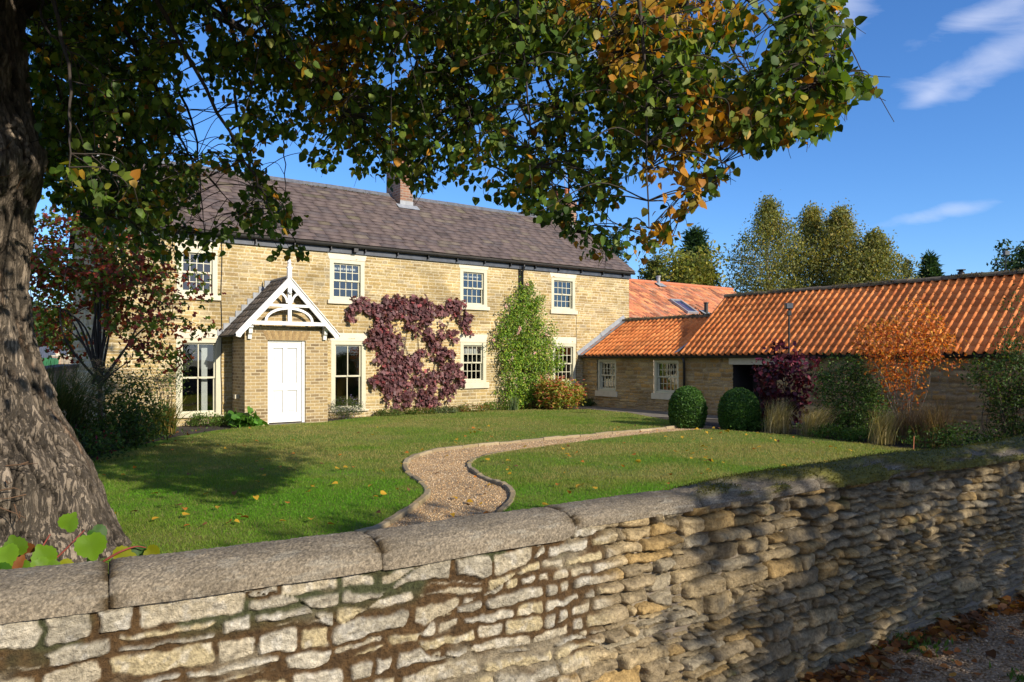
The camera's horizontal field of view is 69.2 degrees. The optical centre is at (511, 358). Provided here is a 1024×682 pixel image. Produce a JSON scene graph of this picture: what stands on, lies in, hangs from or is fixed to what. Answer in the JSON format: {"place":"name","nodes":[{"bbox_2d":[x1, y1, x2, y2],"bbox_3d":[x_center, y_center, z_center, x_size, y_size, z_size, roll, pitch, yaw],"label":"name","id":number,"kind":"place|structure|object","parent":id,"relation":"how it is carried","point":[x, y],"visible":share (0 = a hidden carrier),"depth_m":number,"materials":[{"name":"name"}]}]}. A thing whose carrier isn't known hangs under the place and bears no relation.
{"place":"outdoors","nodes":[
{"label":"outdoors","id":0,"kind":"place"},
{"bbox_2d":[42,358,58,365],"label":"wheelie bin","id":1,"kind":"object","parent":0,"point":[56,360],"visible":0.26,"depth_m":43.66,"materials":[{"name":"green plastic"}]},
{"bbox_2d":[39,346,66,357],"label":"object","id":2,"kind":"structure","parent":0,"point":[43,353],"depth_m":47.97,"materials":[{"name":"white"}]},
{"bbox_2d":[43,355,188,452],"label":"miscanthus grass","id":3,"kind":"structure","parent":0,"point":[71,408],"depth_m":12.12,"materials":[{"name":"green plant"}]},
{"bbox_2d":[91,409,918,573],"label":"lawn","id":4,"kind":"structure","parent":0,"point":[389,463],"depth_m":11.28,"materials":[{"name":"green plant"}]},
{"bbox_2d":[0,512,107,569],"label":"lime shoot","id":5,"kind":"object","parent":4,"relation":"on","point":[90,546],"visible":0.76,"depth_m":2.46,"materials":[{"name":"green plant"}]},
{"bbox_2d":[103,544,159,561],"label":"lime shoot","id":6,"kind":"object","parent":4,"relation":"on","point":[126,551],"visible":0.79,"depth_m":2.62,"materials":[{"name":"yellow plant"}]},
{"bbox_2d":[0,0,893,562],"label":"lime tree","id":7,"kind":"object","parent":4,"relation":"on","point":[656,72],"visible":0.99,"depth_m":5.87,"materials":[{"name":"green plant"}]},
{"bbox_2d":[506,396,519,410],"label":"iris clump","id":8,"kind":"object","parent":4,"relation":"on","point":[514,405],"visible":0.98,"depth_m":22.72,"materials":[{"name":"green plant"}]},
{"bbox_2d":[26,0,1023,309],"label":"sky","id":9,"kind":"structure","parent":0,"point":[947,174],"materials":[{"name":"blue"}]},
{"bbox_2d":[81,407,993,457],"bbox_3d":[-0.870,1.630,16.172,32.032,0.001,23.626,0,0,-35],"label":"flower bed","id":10,"kind":"object","parent":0,"point":[712,422],"depth_m":16.50,"materials":[{"name":"soil"}]},
{"bbox_2d":[67,414,136,462],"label":"shaded shrub","id":11,"kind":"object","parent":10,"relation":"on","point":[103,447],"visible":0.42,"depth_m":11.65,"materials":[{"name":"green plant"}]},
{"bbox_2d":[80,394,168,451],"bbox_3d":[-7.201,1.167,13.410,2.066,1.005,1.472,0,0,34],"label":"shaded shrub","id":12,"kind":"object","parent":10,"relation":"on","point":[139,427],"visible":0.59,"depth_m":13.27,"materials":[{"name":"green plant"}]},
{"bbox_2d":[29,195,226,443],"bbox_3d":[-7.280,-0.783,13.606,4.370,4.868,2.672,0,0,0],"label":"maple tree","id":13,"kind":"object","parent":10,"relation":"on","point":[104,276],"visible":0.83,"depth_m":13.24,"materials":[{"name":"red plant"}]},
{"bbox_2d":[89,361,177,439],"bbox_3d":[-7.549,0.862,14.734,1.804,1.599,1.522,0,0,0],"label":"shaded shrub","id":14,"kind":"object","parent":10,"relation":"on","point":[134,398],"visible":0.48,"depth_m":14.64,"materials":[{"name":"green plant"}]},
{"bbox_2d":[116,404,171,442],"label":"day lily clump","id":15,"kind":"object","parent":10,"relation":"on","point":[148,425],"visible":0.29,"depth_m":14.24,"materials":[{"name":"green plant"}]},
{"bbox_2d":[90,427,224,455],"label":"ground cover","id":16,"kind":"object","parent":10,"relation":"on","point":[170,435],"visible":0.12,"depth_m":15.53,"materials":[{"name":"green plant"}]},
{"bbox_2d":[138,335,192,414],"bbox_3d":[-8.431,0.526,17.461,1.997,2.261,0.806,0,0,7],"label":"shrub","id":17,"kind":"object","parent":10,"relation":"on","point":[177,375],"visible":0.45,"depth_m":17.38,"materials":[{"name":"green plant"}]},
{"bbox_2d":[141,396,193,434],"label":"crocosmia clump","id":18,"kind":"object","parent":10,"relation":"on","point":[171,410],"visible":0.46,"depth_m":15.60,"materials":[{"name":"green plant"}]},
{"bbox_2d":[186,411,223,426],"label":"border plant","id":19,"kind":"object","parent":10,"relation":"on","point":[200,417],"visible":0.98,"depth_m":17.64,"materials":[{"name":"green plant"}]},
{"bbox_2d":[207,412,228,425],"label":"border plant","id":20,"kind":"object","parent":10,"relation":"on","point":[224,422],"visible":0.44,"depth_m":17.82,"materials":[{"name":"green plant"}]},
{"bbox_2d":[225,406,268,427],"bbox_3d":[-6.254,1.426,17.507,0.833,0.621,0.922,0,0,-36],"label":"bergenia","id":21,"kind":"object","parent":10,"relation":"on","point":[236,418],"visible":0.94,"depth_m":17.40,"materials":[{"name":"green plant"}]},
{"bbox_2d":[328,394,366,418],"bbox_3d":[-4.428,1.314,19.879,1.185,0.679,0.753,0,0,0],"label":"aster","id":22,"kind":"object","parent":10,"relation":"on","point":[353,412],"visible":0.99,"depth_m":19.85,"materials":[{"name":"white plant"}]},
{"bbox_2d":[373,407,403,415],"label":"border plant","id":23,"kind":"object","parent":10,"relation":"on","point":[394,412],"visible":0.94,"depth_m":20.60,"materials":[{"name":"green plant"}]},
{"bbox_2d":[401,406,437,414],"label":"border plant","id":24,"kind":"object","parent":10,"relation":"on","point":[430,411],"visible":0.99,"depth_m":21.18,"materials":[{"name":"green plant"}]},
{"bbox_2d":[429,404,459,412],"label":"border plant","id":25,"kind":"object","parent":10,"relation":"on","point":[444,409],"visible":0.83,"depth_m":21.64,"materials":[{"name":"green plant"}]},
{"bbox_2d":[451,402,490,411],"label":"border plant","id":26,"kind":"object","parent":10,"relation":"on","point":[467,406],"visible":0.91,"depth_m":22.18,"materials":[{"name":"green plant"}]},
{"bbox_2d":[482,400,509,409],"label":"border plant","id":27,"kind":"object","parent":10,"relation":"on","point":[493,407],"visible":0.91,"depth_m":22.78,"materials":[{"name":"green plant"}]},
{"bbox_2d":[485,276,567,409],"bbox_3d":[0.490,-0.460,23.672,3.174,4.274,0.753,0,0,-37],"label":"rose bush","id":28,"kind":"object","parent":10,"relation":"on","point":[512,345],"visible":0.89,"depth_m":23.57,"materials":[{"name":"green plant"}]},
{"bbox_2d":[520,401,547,409],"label":"border plant","id":29,"kind":"object","parent":10,"relation":"on","point":[531,405],"visible":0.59,"depth_m":23.57,"materials":[{"name":"green plant"}]},
{"bbox_2d":[533,375,586,409],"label":"hydrangea","id":30,"kind":"object","parent":10,"relation":"on","point":[558,398],"visible":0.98,"depth_m":23.12,"materials":[{"name":"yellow plant"}]},
{"bbox_2d":[668,385,707,428],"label":"box topiary","id":31,"kind":"object","parent":10,"relation":"on","point":[687,407],"visible":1,"depth_m":17.09,"materials":[{"name":"green plant"}]},
{"bbox_2d":[717,387,761,430],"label":"box topiary","id":32,"kind":"object","parent":10,"relation":"on","point":[739,408],"visible":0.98,"depth_m":16.57,"materials":[{"name":"green plant"}]},
{"bbox_2d":[747,417,767,430],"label":"border plant","id":33,"kind":"object","parent":10,"relation":"on","point":[759,425],"visible":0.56,"depth_m":16.55,"materials":[{"name":"green plant"}]},
{"bbox_2d":[762,397,802,433],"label":"feather grass","id":34,"kind":"object","parent":10,"relation":"on","point":[777,421],"depth_m":15.89,"materials":[{"name":"beige plant"}]},
{"bbox_2d":[750,338,824,429],"bbox_3d":[6.326,0.594,16.925,1.745,2.127,1.295,0,0,0],"label":"smoke bush","id":35,"kind":"object","parent":10,"relation":"on","point":[782,372],"visible":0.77,"depth_m":16.79,"materials":[{"name":"purple plant"}]},
{"bbox_2d":[784,303,792,426],"bbox_3d":[6.552,0.162,17.577,0.170,2.935,0.146,0,0,0],"label":"floodlight post","id":36,"kind":"object","parent":10,"relation":"on","point":[788,306],"visible":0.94,"depth_m":17.58,"materials":[{"name":"black metal"}]},
{"bbox_2d":[794,403,846,436],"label":"feather grass","id":37,"kind":"object","parent":10,"relation":"on","point":[815,419],"depth_m":15.20,"materials":[{"name":"beige plant"}]},
{"bbox_2d":[801,421,855,439],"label":"border plant","id":38,"kind":"object","parent":10,"relation":"on","point":[825,429],"visible":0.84,"depth_m":14.95,"materials":[{"name":"green plant"}]},
{"bbox_2d":[802,350,896,434],"bbox_3d":[7.107,0.735,15.587,1.959,1.845,1.320,0,0,0],"label":"evergreen shrub","id":39,"kind":"object","parent":10,"relation":"on","point":[866,393],"visible":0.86,"depth_m":15.44,"materials":[{"name":"green plant"}]},
{"bbox_2d":[837,425,893,442],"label":"border plant","id":40,"kind":"object","parent":10,"relation":"on","point":[855,436],"visible":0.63,"depth_m":14.44,"materials":[{"name":"green plant"}]},
{"bbox_2d":[865,406,907,444],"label":"feather grass","id":41,"kind":"object","parent":10,"relation":"on","point":[884,427],"depth_m":13.84,"materials":[{"name":"beige plant"}]},
{"bbox_2d":[767,422,1014,444],"bbox_3d":[7.929,1.564,15.762,2.303,0.239,5.744,0,0,-37],"label":"ground cover","id":42,"kind":"object","parent":10,"relation":"on","point":[793,427],"visible":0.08,"depth_m":15.24,"materials":[{"name":"green plant"}]},
{"bbox_2d":[840,294,970,434],"bbox_3d":[7.735,0.189,14.582,2.308,2.930,1.700,0,0,-32],"label":"serviceberry tree","id":43,"kind":"object","parent":10,"relation":"on","point":[910,351],"visible":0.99,"depth_m":14.51,"materials":[{"name":"orange plant"}]},
{"bbox_2d":[897,420,1015,449],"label":"plant","id":44,"kind":"object","parent":10,"relation":"on","point":[953,435],"visible":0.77,"depth_m":12.91,"materials":[{"name":"green plant"}]},
{"bbox_2d":[959,332,1023,440],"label":"shrub","id":45,"kind":"object","parent":10,"relation":"on","point":[1004,397],"visible":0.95,"depth_m":12.87,"materials":[{"name":"green plant"}]},
{"bbox_2d":[994,284,1023,435],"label":"rambling rose","id":46,"kind":"object","parent":10,"relation":"on","point":[1013,319],"visible":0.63,"depth_m":13.40,"materials":[{"name":"green plant"}]},
{"bbox_2d":[386,426,715,527],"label":"gravel path","id":47,"kind":"structure","parent":0,"point":[464,505],"depth_m":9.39,"materials":[{"name":"beige gravel"}]},
{"bbox_2d":[467,448,526,511],"bbox_3d":[-0.289,1.629,10.516,0.894,0.121,5.472,0,0,3],"label":"path edging","id":48,"kind":"object","parent":47,"relation":"on","point":[505,485],"visible":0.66,"depth_m":9.56,"materials":[{"name":"stone"}]},
{"bbox_2d":[354,425,677,532],"bbox_3d":[0.089,1.626,12.719,2.793,0.129,11.945,0,0,27],"label":"path edging","id":49,"kind":"object","parent":47,"relation":"on","point":[405,511],"visible":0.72,"depth_m":11.76,"materials":[{"name":"stone"}]},
{"bbox_2d":[569,405,1001,439],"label":"paving","id":50,"kind":"structure","parent":0,"point":[650,413],"depth_m":22.52,"materials":[{"name":"stone"}]},
{"bbox_2d":[575,396,596,405],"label":"border plant","id":51,"kind":"object","parent":50,"relation":"on","point":[591,402],"visible":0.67,"depth_m":24.98,"materials":[{"name":"green plant"}]},
{"bbox_2d":[797,595,1023,681],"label":"gravel lane","id":52,"kind":"structure","parent":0,"point":[964,648],"depth_m":4.10,"materials":[{"name":"grey gravel"}]},
{"bbox_2d":[786,592,1023,681],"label":"leaf litter","id":53,"kind":"object","parent":52,"relation":"on","point":[941,628],"visible":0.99,"depth_m":4.23,"materials":[{"name":"brown plant"}]},
{"bbox_2d":[875,627,1023,681],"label":"weeds","id":54,"kind":"object","parent":52,"relation":"on","point":[1010,675],"visible":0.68,"depth_m":4.24,"materials":[{"name":"green plant"}]},
{"bbox_2d":[868,400,952,443],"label":"brown grass","id":55,"kind":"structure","parent":0,"point":[907,422],"depth_m":14.05,"materials":[{"name":"brown plant"}]},
{"bbox_2d":[904,395,967,446],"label":"brown grass","id":56,"kind":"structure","parent":0,"point":[936,418],"depth_m":13.41,"materials":[{"name":"brown plant"}]},
{"label":"ground","id":57,"kind":"structure","parent":0,"visible":0},
{"bbox_2d":[33,302,49,341],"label":"garden tree","id":58,"kind":"object","parent":57,"relation":"on","point":[34,312],"visible":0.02,"depth_m":57.02,"materials":[{"name":"green plant"}]},
{"bbox_2d":[32,299,55,345],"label":"garden tree","id":59,"kind":"object","parent":57,"relation":"on","point":[39,324],"visible":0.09,"depth_m":57.88,"materials":[{"name":"green plant"}]},
{"bbox_2d":[40,304,72,354],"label":"garden tree","id":60,"kind":"object","parent":57,"relation":"on","point":[48,311],"visible":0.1,"depth_m":60.08,"materials":[{"name":"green plant"}]},
{"bbox_2d":[46,294,72,341],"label":"garden tree","id":61,"kind":"object","parent":57,"relation":"on","point":[68,297],"visible":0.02,"depth_m":63.39,"materials":[{"name":"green plant"}]},
{"bbox_2d":[45,364,78,400],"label":"garden wall","id":62,"kind":"structure","parent":57,"relation":"on","point":[69,366],"depth_m":15.27,"materials":[{"name":"stone"}]},
{"bbox_2d":[68,123,635,426],"bbox_3d":[-3.901,-2.975,23.830,17.131,9.450,7.654,0,0,-37],"label":"farmhouse","id":63,"kind":"object","parent":57,"relation":"on","point":[285,344],"visible":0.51,"depth_m":20.96,"materials":[{"name":"stone"}]},
{"bbox_2d":[173,238,220,300],"bbox_3d":[-7.671,-2.174,18.065,1.125,1.516,0.280,0,0,-37],"label":"window","id":64,"kind":"structure","parent":63,"relation":"in","point":[213,274],"depth_m":18.10,"materials":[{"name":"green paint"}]},
{"bbox_2d":[174,329,223,417],"bbox_3d":[-7.704,0.361,18.166,1.176,2.139,0.480,0,0,-37],"label":"window","id":65,"kind":"structure","parent":63,"relation":"in","point":[216,341],"depth_m":18.28,"materials":[{"name":"white paint"}]},
{"bbox_2d":[327,252,366,303],"bbox_3d":[-4.550,-2.202,20.387,1.208,1.458,0.282,0,0,-37],"label":"window","id":66,"kind":"structure","parent":63,"relation":"in","point":[343,263],"depth_m":20.37,"materials":[{"name":"white paint"}]},
{"bbox_2d":[329,333,368,411],"bbox_3d":[-4.519,0.386,20.409,1.155,2.148,0.280,0,0,-37],"label":"window","id":67,"kind":"structure","parent":63,"relation":"in","point":[345,339],"depth_m":20.44,"materials":[{"name":"white paint"}]},
{"bbox_2d":[344,293,474,412],"bbox_3d":[-2.822,-0.144,21.423,4.243,3.501,0.444,0,0,-37],"label":"grape vine","id":68,"kind":"object","parent":63,"relation":"attached to","point":[394,378],"visible":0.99,"depth_m":21.35,"materials":[{"name":"purple plant"}]},
{"bbox_2d":[458,264,489,310],"bbox_3d":[-1.216,-2.195,22.866,1.178,1.432,0.282,0,0,-37],"label":"window","id":69,"kind":"structure","parent":63,"relation":"in","point":[470,271],"depth_m":22.90,"materials":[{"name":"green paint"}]},
{"bbox_2d":[459,334,488,388],"bbox_3d":[-1.224,0.098,22.860,1.091,1.659,0.282,0,0,-37],"label":"window","id":70,"kind":"structure","parent":63,"relation":"in","point":[470,344],"depth_m":22.90,"materials":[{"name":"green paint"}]},
{"bbox_2d":[550,272,577,314],"bbox_3d":[1.688,-2.187,25.024,1.235,1.412,0.280,0,0,-37],"label":"window","id":71,"kind":"structure","parent":63,"relation":"in","point":[563,277],"depth_m":25.03,"materials":[{"name":"white paint"}]},
{"bbox_2d":[552,337,577,387],"bbox_3d":[1.719,0.147,25.047,1.160,1.707,0.280,0,0,-37],"label":"window","id":72,"kind":"structure","parent":63,"relation":"in","point":[568,342],"depth_m":25.19,"materials":[{"name":"white paint"}]},
{"bbox_2d":[0,434,1023,681],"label":"garden wall","id":73,"kind":"structure","parent":57,"relation":"on","point":[786,574],"depth_m":2.98,"materials":[{"name":"stone"}]},
{"bbox_2d":[607,230,627,264],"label":"spruce tree","id":74,"kind":"object","parent":57,"relation":"on","point":[616,252],"visible":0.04,"depth_m":43.82,"materials":[{"name":"green plant"}]},
{"bbox_2d":[637,254,669,280],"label":"broadleaf tree","id":75,"kind":"object","parent":57,"relation":"on","point":[650,271],"visible":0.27,"depth_m":45.57,"materials":[{"name":"green plant"}]},
{"bbox_2d":[635,238,729,286],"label":"broadleaf tree","id":76,"kind":"object","parent":57,"relation":"on","point":[686,269],"visible":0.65,"depth_m":44.32,"materials":[{"name":"green plant"}]},
{"bbox_2d":[629,276,735,386],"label":"barn","id":77,"kind":"structure","parent":57,"relation":"on","point":[655,298],"depth_m":35.08,"materials":[{"name":"tile"}]},
{"bbox_2d":[670,223,721,286],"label":"conifer tree","id":78,"kind":"object","parent":57,"relation":"on","point":[693,237],"visible":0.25,"depth_m":53.58,"materials":[{"name":"green plant"}]},
{"bbox_2d":[717,189,824,292],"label":"birch tree","id":79,"kind":"object","parent":57,"relation":"on","point":[769,230],"visible":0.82,"depth_m":45.27,"materials":[{"name":"green plant"}]},
{"bbox_2d":[577,268,1023,436],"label":"pantiled wing","id":80,"kind":"structure","parent":57,"relation":"on","point":[716,352],"depth_m":19.54,"materials":[{"name":"orange tile"}]},
{"bbox_2d":[595,359,617,396],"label":"window","id":81,"kind":"structure","parent":80,"relation":"in","point":[602,391],"depth_m":24.69,"materials":[{"name":"white paint"}]},
{"bbox_2d":[651,360,678,399],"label":"window","id":82,"kind":"structure","parent":80,"relation":"in","point":[658,393],"depth_m":22.66,"materials":[{"name":"white paint"}]},
{"bbox_2d":[762,366,776,416],"bbox_3d":[7.251,0.965,20.436,0.117,1.471,0.830,0,0,-37],"label":"door","id":83,"kind":"structure","parent":80,"relation":"in","point":[762,366],"depth_m":20.66,"materials":[{"name":"black wood"}]},
{"bbox_2d":[772,200,849,287],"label":"birch tree","id":84,"kind":"object","parent":57,"relation":"on","point":[810,223],"visible":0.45,"depth_m":47.36,"materials":[{"name":"green plant"}]},
{"bbox_2d":[781,198,880,287],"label":"birch tree","id":85,"kind":"object","parent":57,"relation":"on","point":[840,227],"visible":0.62,"depth_m":45.34,"materials":[{"name":"green plant"}]},
{"bbox_2d":[817,225,928,285],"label":"birch tree","id":86,"kind":"object","parent":57,"relation":"on","point":[879,259],"visible":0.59,"depth_m":43.19,"materials":[{"name":"green plant"}]},
{"bbox_2d":[898,258,916,278],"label":"young tree","id":87,"kind":"object","parent":57,"relation":"on","point":[906,265],"visible":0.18,"depth_m":43.84,"materials":[{"name":"green plant"}]},
{"bbox_2d":[916,249,945,277],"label":"conifer tree","id":88,"kind":"object","parent":57,"relation":"on","point":[931,264],"visible":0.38,"depth_m":44.73,"materials":[{"name":"green plant"}]},
{"bbox_2d":[986,239,1023,271],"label":"dark tree","id":89,"kind":"object","parent":57,"relation":"on","point":[1018,259],"visible":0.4,"depth_m":40.07,"materials":[{"name":"green plant"}]},
{"bbox_2d":[995,249,1015,270],"bbox_3d":[19.935,-1.353,30.000,0.821,6.107,0.160,0,0,0],"label":"weather mast","id":90,"kind":"object","parent":57,"relation":"on","point":[1005,252],"visible":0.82,"depth_m":29.99,"materials":[{"name":"white metal"}]},
{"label":"driveway","id":91,"kind":"structure","parent":0,"visible":0},
{"bbox_2d":[52,353,60,363],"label":"gate pier","id":92,"kind":"structure","parent":91,"relation":"on","point":[56,355],"depth_m":45.82,"materials":[{"name":"brick"}]},
{"bbox_2d":[61,355,71,363],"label":"roadside wall","id":93,"kind":"structure","parent":91,"relation":"on","point":[64,361],"depth_m":45.92,"materials":[{"name":"stone"}]}
]}

